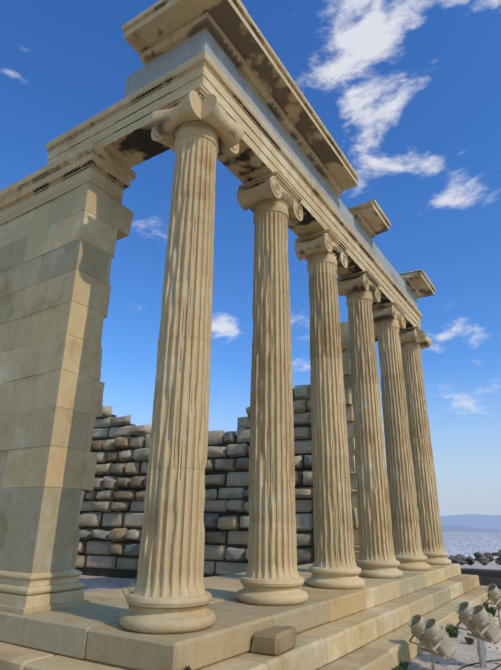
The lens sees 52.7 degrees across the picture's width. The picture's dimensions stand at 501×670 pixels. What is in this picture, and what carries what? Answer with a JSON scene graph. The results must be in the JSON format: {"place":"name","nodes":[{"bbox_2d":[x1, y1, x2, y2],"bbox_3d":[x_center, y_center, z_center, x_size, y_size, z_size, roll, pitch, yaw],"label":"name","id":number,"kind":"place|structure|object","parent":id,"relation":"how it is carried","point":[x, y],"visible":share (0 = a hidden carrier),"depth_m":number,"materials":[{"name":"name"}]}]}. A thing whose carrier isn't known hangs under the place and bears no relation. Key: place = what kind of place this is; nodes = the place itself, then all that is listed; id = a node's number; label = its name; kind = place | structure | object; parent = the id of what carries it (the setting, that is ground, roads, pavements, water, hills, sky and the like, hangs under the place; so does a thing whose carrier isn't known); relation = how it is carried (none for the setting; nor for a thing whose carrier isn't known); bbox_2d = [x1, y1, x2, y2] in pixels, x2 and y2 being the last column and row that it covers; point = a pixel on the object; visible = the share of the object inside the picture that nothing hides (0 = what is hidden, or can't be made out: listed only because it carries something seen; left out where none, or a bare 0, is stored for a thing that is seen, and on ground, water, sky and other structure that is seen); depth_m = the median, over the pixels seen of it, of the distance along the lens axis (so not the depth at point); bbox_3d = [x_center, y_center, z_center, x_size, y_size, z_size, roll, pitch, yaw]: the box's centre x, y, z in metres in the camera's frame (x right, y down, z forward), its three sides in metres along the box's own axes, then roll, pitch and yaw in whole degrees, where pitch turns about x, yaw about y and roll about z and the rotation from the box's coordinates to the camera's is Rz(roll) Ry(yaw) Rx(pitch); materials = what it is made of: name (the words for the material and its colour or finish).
{"place":"outdoors","nodes":[
{"label":"outdoors","id":0,"kind":"place"},
{"bbox_2d":[0,0,500,515],"label":"sky","id":1,"kind":"structure","parent":0,"point":[409,91],"materials":[{"name":"blue"}]},
{"bbox_2d":[79,531,500,669],"bbox_3d":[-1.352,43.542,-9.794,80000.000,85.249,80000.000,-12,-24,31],"label":"terrain","id":2,"kind":"structure","parent":0,"point":[466,544],"depth_m":14.91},
{"bbox_2d":[75,400,314,578],"bbox_3d":[-2.863,6.082,17.556,11.881,8.680,0.650,-8,-22,23],"label":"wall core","id":3,"kind":"object","parent":2,"relation":"on","point":[108,572],"visible":0.08,"depth_m":17.12,"materials":[{"name":"brown"}]},
{"bbox_2d":[76,385,313,574],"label":"stone wall","id":4,"kind":"structure","parent":3,"relation":"on","point":[302,403],"depth_m":17.00,"materials":[{"name":"stone"}]},
{"bbox_2d":[0,563,491,669],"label":"crepidoma steps","id":5,"kind":"structure","parent":2,"relation":"on","point":[366,627],"depth_m":5.82,"materials":[{"name":"stone"}]},
{"bbox_2d":[0,140,135,613],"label":"wall with anta","id":6,"kind":"structure","parent":5,"relation":"on","point":[65,222],"depth_m":7.24,"materials":[{"name":"stone"}]},
{"bbox_2d":[119,85,243,633],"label":"ionic column","id":7,"kind":"structure","parent":5,"relation":"on","point":[197,130],"depth_m":5.79,"materials":[{"name":"stone"}]},
{"bbox_2d":[46,51,422,341],"bbox_3d":[0.924,-1.709,12.425,3.548,0.665,11.361,-12,-24,31],"label":"architrave","id":8,"kind":"object","parent":7,"relation":"on","point":[120,130],"visible":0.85,"depth_m":8.34,"materials":[{"name":"stone"}]},
{"bbox_2d":[124,29,417,308],"bbox_3d":[1.539,-2.440,12.280,1.890,0.620,11.145,-12,-24,31],"label":"frieze","id":9,"kind":"object","parent":8,"relation":"on","point":[181,54],"visible":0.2,"depth_m":8.35,"materials":[{"name":"grey stone"}]},
{"bbox_2d":[122,0,435,298],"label":"cornice","id":10,"kind":"structure","parent":9,"relation":"on","point":[156,30],"depth_m":8.29,"materials":[{"name":"stone"}]},
{"bbox_2d":[236,170,307,605],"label":"ionic column","id":11,"kind":"structure","parent":5,"relation":"on","point":[271,202],"depth_m":7.50,"materials":[{"name":"stone"}]},
{"bbox_2d":[295,228,364,588],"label":"ionic column","id":12,"kind":"structure","parent":5,"relation":"on","point":[322,253],"depth_m":9.21,"materials":[{"name":"stone"}]},
{"bbox_2d":[341,339,358,560],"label":"anta wall","id":13,"kind":"structure","parent":5,"relation":"on","point":[346,362],"depth_m":15.53,"materials":[{"name":"stone"}]},
{"bbox_2d":[337,270,402,577],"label":"ionic column","id":14,"kind":"structure","parent":5,"relation":"on","point":[360,291],"depth_m":10.90,"materials":[{"name":"stone"}]},
{"bbox_2d":[372,301,430,570],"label":"ionic column","id":15,"kind":"structure","parent":5,"relation":"on","point":[389,320],"depth_m":12.61,"materials":[{"name":"stone"}]},
{"bbox_2d":[399,326,450,564],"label":"ionic column","id":16,"kind":"structure","parent":5,"relation":"on","point":[414,340],"depth_m":14.32,"materials":[{"name":"stone"}]},
{"bbox_2d":[398,660,408,669],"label":"weed plant","id":17,"kind":"object","parent":2,"relation":"on","point":[404,665],"visible":0.96,"depth_m":6.68,"materials":[{"name":"green plant"}]},
{"bbox_2d":[408,614,455,669],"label":"floodlight pair","id":18,"kind":"object","parent":2,"relation":"on","point":[431,635],"visible":1,"depth_m":6.68,"materials":[{"name":"beige paint"}]},
{"bbox_2d":[446,624,463,637],"bbox_3d":[3.534,5.160,8.853,0.281,0.216,0.327,6,-21,-14],"label":"weed plant","id":19,"kind":"object","parent":2,"relation":"on","point":[452,631],"visible":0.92,"depth_m":8.81,"materials":[{"name":"green plant"}]},
{"bbox_2d":[431,610,500,666],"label":"ground pebbles","id":20,"kind":"object","parent":2,"relation":"on","point":[438,662],"visible":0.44,"depth_m":7.14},
{"bbox_2d":[464,636,474,643],"bbox_3d":[3.614,5.028,8.326,0.181,0.102,0.146,-12,-24,31],"label":"weed plant","id":21,"kind":"object","parent":2,"relation":"on","point":[469,640],"visible":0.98,"depth_m":8.30,"materials":[{"name":"green plant"}]},
{"bbox_2d":[447,549,500,565],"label":"rocks","id":22,"kind":"object","parent":2,"relation":"on","point":[484,559],"visible":0.65,"depth_m":17.47,"materials":[{"name":"stone"}]},
{"bbox_2d":[455,601,500,667],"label":"floodlight pair","id":23,"kind":"object","parent":2,"relation":"on","point":[478,622],"visible":1,"depth_m":6.97,"materials":[{"name":"beige paint"}]},
{"bbox_2d":[458,659,500,669],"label":"floodlight cables","id":24,"kind":"object","parent":2,"relation":"on","point":[479,662],"visible":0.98,"depth_m":7.02,"materials":[{"name":"black plastic"}]},
{"bbox_2d":[461,568,500,588],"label":"retaining wall","id":25,"kind":"structure","parent":2,"relation":"on","point":[487,577],"depth_m":16.51,"materials":[{"name":"grey concrete"}]},
{"bbox_2d":[485,604,496,616],"bbox_3d":[5.132,5.907,10.851,0.385,0.236,0.426,5,-21,-12],"label":"weed plant","id":26,"kind":"object","parent":2,"relation":"on","point":[492,611],"visible":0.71,"depth_m":10.82,"materials":[{"name":"green plant"}]},
{"bbox_2d":[485,584,500,628],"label":"floodlight","id":27,"kind":"object","parent":2,"relation":"on","point":[493,591],"visible":0.98,"depth_m":9.72,"materials":[{"name":"beige paint"}]},
{"bbox_2d":[440,514,500,531],"bbox_3d":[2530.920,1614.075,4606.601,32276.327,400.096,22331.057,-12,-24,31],"label":"mountains","id":28,"kind":"structure","parent":0,"point":[471,523],"depth_m":9341.99,"materials":[{"name":"blue"}]}
]}

